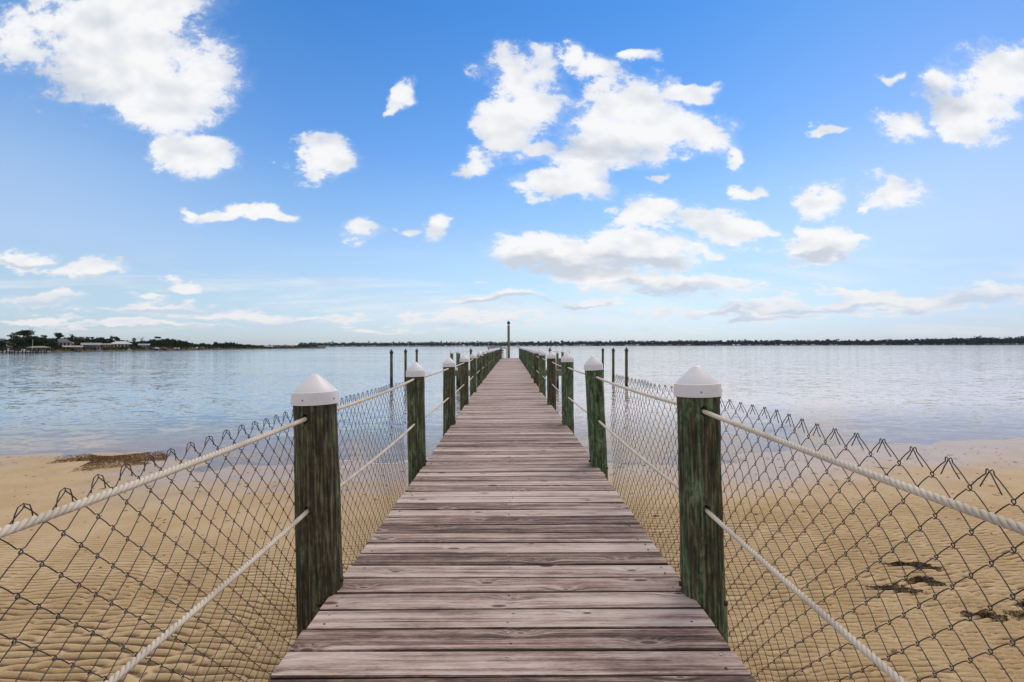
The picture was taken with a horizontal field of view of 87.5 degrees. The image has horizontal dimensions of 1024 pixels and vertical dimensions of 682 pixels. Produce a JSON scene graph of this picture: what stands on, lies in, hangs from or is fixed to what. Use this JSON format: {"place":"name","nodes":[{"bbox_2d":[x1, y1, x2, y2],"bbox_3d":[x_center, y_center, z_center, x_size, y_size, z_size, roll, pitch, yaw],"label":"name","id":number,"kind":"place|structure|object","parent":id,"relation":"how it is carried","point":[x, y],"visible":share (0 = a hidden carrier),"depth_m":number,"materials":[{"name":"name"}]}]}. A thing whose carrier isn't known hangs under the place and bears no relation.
{"place":"outdoors","nodes":[
{"label":"outdoors","id":0,"kind":"place"},
{"bbox_2d":[0,345,325,352],"bbox_3d":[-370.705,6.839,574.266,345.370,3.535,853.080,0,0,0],"label":"peninsula ground","id":1,"kind":"structure","parent":0,"point":[91,350],"depth_m":314.50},
{"bbox_2d":[0,340,8,347],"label":"oak tree","id":2,"kind":"object","parent":1,"relation":"on","point":[4,342],"visible":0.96,"depth_m":227.72,"materials":[{"name":"green plant"}]},
{"bbox_2d":[8,338,25,345],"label":"oak tree","id":3,"kind":"object","parent":1,"relation":"on","point":[19,341],"visible":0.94,"depth_m":236.97,"materials":[{"name":"green plant"}]},
{"bbox_2d":[6,330,35,340],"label":"pine tree","id":4,"kind":"object","parent":1,"relation":"on","point":[23,333],"visible":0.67,"depth_m":252.37,"materials":[{"name":"green plant"}]},
{"bbox_2d":[21,335,41,345],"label":"oak tree","id":5,"kind":"object","parent":1,"relation":"on","point":[31,340],"visible":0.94,"depth_m":242.73,"materials":[{"name":"green plant"}]},
{"bbox_2d":[42,341,59,347],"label":"waterside oak","id":6,"kind":"object","parent":1,"relation":"on","point":[53,344],"visible":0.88,"depth_m":232.95,"materials":[{"name":"green plant"}]},
{"bbox_2d":[54,332,63,338],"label":"pine tree","id":7,"kind":"object","parent":1,"relation":"on","point":[58,335],"visible":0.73,"depth_m":275.81,"materials":[{"name":"green plant"}]},
{"bbox_2d":[56,339,71,345],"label":"house","id":8,"kind":"structure","parent":1,"relation":"on","point":[65,342],"depth_m":257.35,"materials":[{"name":"stone"}]},
{"bbox_2d":[62,346,82,351],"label":"boathouse","id":9,"kind":"object","parent":1,"relation":"on","point":[78,348],"visible":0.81,"depth_m":246.47,"materials":[{"name":"wood"}]},
{"bbox_2d":[81,343,101,350],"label":"house","id":10,"kind":"structure","parent":1,"relation":"on","point":[96,346],"depth_m":260.67,"materials":[{"name":"grey"}]},
{"bbox_2d":[102,343,112,346],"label":"house","id":11,"kind":"structure","parent":1,"relation":"on","point":[107,344],"depth_m":282.97,"materials":[{"name":"white"}]},
{"bbox_2d":[111,341,131,346],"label":"house","id":12,"kind":"structure","parent":1,"relation":"on","point":[121,343],"depth_m":292.49,"materials":[{"name":"white"}]},
{"bbox_2d":[0,346,311,350],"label":"bank undergrowth","id":13,"kind":"object","parent":1,"relation":"on","point":[67,348],"visible":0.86,"depth_m":287.25,"materials":[{"name":"green plant"}]},
{"bbox_2d":[2,337,317,348],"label":"peninsula woodland","id":14,"kind":"object","parent":1,"relation":"on","point":[167,342],"visible":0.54,"depth_m":324.75,"materials":[{"name":"green plant"}]},
{"bbox_2d":[0,412,1023,681],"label":"sand beach","id":15,"kind":"structure","parent":0,"point":[974,456],"depth_m":5.63,"materials":[{"name":"beige sand"}]},
{"bbox_2d":[45,449,181,471],"bbox_3d":[-7.794,2.290,10.246,2.253,0.089,2.077,0,-1,-19],"label":"seaweed wrack","id":16,"kind":"object","parent":15,"relation":"on","point":[97,459],"visible":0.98,"depth_m":10.30,"materials":[{"name":"brown plant"}]},
{"bbox_2d":[865,582,925,595],"bbox_3d":[3.100,2.020,4.357,0.458,0.065,0.214,0,0,0],"label":"seaweed clump","id":17,"kind":"object","parent":15,"relation":"on","point":[895,588],"visible":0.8,"depth_m":4.33,"materials":[{"name":"brown plant"}]},
{"bbox_2d":[882,561,945,570],"bbox_3d":[3.641,2.035,4.854,0.482,0.074,0.220,0,0,0],"label":"seaweed clump","id":18,"kind":"object","parent":15,"relation":"on","point":[917,564],"visible":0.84,"depth_m":4.84,"materials":[{"name":"brown plant"}]},
{"bbox_2d":[904,575,946,585],"bbox_3d":[3.450,2.016,4.492,0.297,0.073,0.204,0,0,0],"label":"seaweed clump","id":19,"kind":"object","parent":15,"relation":"on","point":[920,579],"visible":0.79,"depth_m":4.50,"materials":[{"name":"brown plant"}]},
{"bbox_2d":[924,595,1000,611],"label":"shell litter","id":20,"kind":"object","parent":15,"relation":"on","point":[961,606],"visible":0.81,"depth_m":4.03,"materials":[{"name":"beige"}]},
{"bbox_2d":[960,610,1009,622],"bbox_3d":[3.406,1.983,3.855,0.322,0.064,0.166,0,0,0],"label":"seaweed clump","id":21,"kind":"object","parent":15,"relation":"on","point":[982,614],"visible":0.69,"depth_m":3.85,"materials":[{"name":"brown plant"}]},
{"bbox_2d":[1003,610,1023,620],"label":"seaweed clump","id":22,"kind":"object","parent":15,"relation":"on","point":[1018,612],"visible":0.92,"depth_m":3.88,"materials":[{"name":"brown plant"}]},
{"bbox_2d":[1013,598,1023,606],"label":"seaweed clump","id":23,"kind":"object","parent":15,"relation":"on","point":[1022,603],"visible":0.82,"depth_m":4.03,"materials":[{"name":"brown plant"}]},
{"bbox_2d":[0,345,1023,447],"bbox_3d":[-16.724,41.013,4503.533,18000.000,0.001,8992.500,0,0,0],"label":"water","id":24,"kind":"structure","parent":0,"point":[93,387],"depth_m":32.11,"materials":[{"name":"liquid"}]},
{"bbox_2d":[0,348,29,353],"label":"dock","id":25,"kind":"object","parent":24,"relation":"in","point":[14,351],"visible":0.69,"depth_m":184.35,"materials":[{"name":"grey wood"}]},
{"bbox_2d":[25,348,50,352],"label":"dock","id":26,"kind":"object","parent":24,"relation":"in","point":[38,351],"visible":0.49,"depth_m":188.39,"materials":[{"name":"grey wood"}]},
{"bbox_2d":[31,346,50,352],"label":"boat canopy","id":27,"kind":"object","parent":24,"relation":"in","point":[40,346],"visible":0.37,"depth_m":195.26,"materials":[{"name":"brown wood"}]},
{"bbox_2d":[389,349,392,386],"bbox_3d":[-6.531,2.152,28.959,0.214,3.436,0.209,0,0,0],"label":"mooring piling","id":28,"kind":"object","parent":24,"relation":"in","point":[391,366],"visible":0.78,"depth_m":28.90,"materials":[{"name":"brown wood"}]},
{"bbox_2d":[404,349,406,381],"bbox_3d":[-6.559,2.184,32.958,0.214,3.441,0.209,0,0,0],"label":"mooring piling","id":29,"kind":"object","parent":24,"relation":"in","point":[405,362],"visible":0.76,"depth_m":32.91,"materials":[{"name":"brown wood"}]},
{"bbox_2d":[450,350,470,389],"bbox_3d":[-2.066,2.157,29.102,2.228,3.400,5.549,0,0,0],"label":"post","id":30,"kind":"object","parent":24,"relation":"in","point":[457,368],"visible":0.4,"depth_m":26.41,"materials":[{"name":"brown wood"}]},
{"bbox_2d":[507,321,509,357],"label":"tall end piling","id":31,"kind":"object","parent":24,"relation":"in","point":[508,338],"visible":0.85,"depth_m":45.28,"materials":[{"name":"brown wood"}]},
{"bbox_2d":[268,347,755,681],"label":"boardwalk pier","id":32,"kind":"structure","parent":24,"relation":"in","point":[509,540],"depth_m":2.26,"materials":[{"name":"brown wood"}]},
{"bbox_2d":[0,381,406,681],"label":"chain link fence","id":33,"kind":"object","parent":32,"relation":"attached to","point":[127,574],"visible":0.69,"depth_m":1.66,"materials":[{"name":"metal"}]},
{"bbox_2d":[0,351,493,537],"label":"rope","id":34,"kind":"object","parent":32,"relation":"attached to","point":[23,524],"visible":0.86,"depth_m":1.24,"materials":[{"name":"white fabric"}]},
{"bbox_2d":[104,359,493,681],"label":"rope","id":35,"kind":"object","parent":32,"relation":"attached to","point":[140,657],"visible":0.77,"depth_m":1.54,"materials":[{"name":"white fabric"}]},
{"bbox_2d":[536,370,906,681],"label":"rope","id":36,"kind":"object","parent":32,"relation":"attached to","point":[872,657],"visible":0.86,"depth_m":1.53,"materials":[{"name":"white fabric"}]},
{"bbox_2d":[525,351,1023,534],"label":"rope","id":37,"kind":"object","parent":32,"relation":"attached to","point":[992,518],"visible":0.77,"depth_m":1.20,"materials":[{"name":"white fabric"}]},
{"bbox_2d":[610,374,1023,681],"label":"chain link fence","id":38,"kind":"object","parent":32,"relation":"attached to","point":[921,566],"visible":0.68,"depth_m":1.60,"materials":[{"name":"metal"}]},
{"bbox_2d":[546,350,569,389],"bbox_3d":[1.861,2.145,29.103,2.228,3.400,5.576,0,0,0],"label":"side dock","id":39,"kind":"object","parent":24,"relation":"in","point":[558,368],"visible":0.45,"depth_m":26.46,"materials":[{"name":"brown wood"}]},
{"bbox_2d":[601,348,603,377],"bbox_3d":[6.207,2.173,36.506,0.232,3.444,0.209,0,0,0],"label":"mooring piling","id":40,"kind":"object","parent":24,"relation":"in","point":[602,350],"visible":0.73,"depth_m":36.45,"materials":[{"name":"brown wood"}]},
{"bbox_2d":[612,348,614,381],"bbox_3d":[6.073,2.123,32.006,0.214,3.468,0.209,0,0,0],"label":"mooring piling","id":41,"kind":"object","parent":24,"relation":"in","point":[613,361],"visible":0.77,"depth_m":31.96,"materials":[{"name":"brown wood"}]},
{"bbox_2d":[625,347,627,385],"bbox_3d":[6.156,2.075,28.706,0.214,3.506,0.209,0,0,0],"label":"mooring piling","id":42,"kind":"object","parent":24,"relation":"in","point":[626,363],"visible":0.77,"depth_m":28.65,"materials":[{"name":"brown wood"}]},
{"bbox_2d":[341,437,1023,468],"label":"shore foam","id":43,"kind":"object","parent":24,"relation":"on","point":[607,463],"visible":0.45,"depth_m":10.16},
{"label":"pier head platform","id":44,"kind":"object","parent":24,"relation":"in","visible":0},
{"bbox_2d":[487,346,501,358],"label":"cleaning table","id":45,"kind":"object","parent":44,"relation":"on","point":[491,347],"visible":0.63,"depth_m":42.24,"materials":[{"name":"grey wood"}]},
{"bbox_2d":[0,0,1023,345],"label":"sky","id":46,"kind":"structure","parent":0,"point":[253,172],"materials":[{"name":"blue"}]},
{"bbox_2d":[326,344,1023,346],"bbox_3d":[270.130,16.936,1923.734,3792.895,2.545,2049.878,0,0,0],"label":"shore ground","id":47,"kind":"structure","parent":0,"point":[674,345],"depth_m":1662.37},
{"bbox_2d":[298,335,1023,345],"bbox_3d":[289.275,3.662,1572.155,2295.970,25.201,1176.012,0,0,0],"label":"shore woodland","id":48,"kind":"object","parent":47,"relation":"on","point":[980,339],"visible":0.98,"depth_m":1615.98,"materials":[{"name":"green plant"}]}
]}

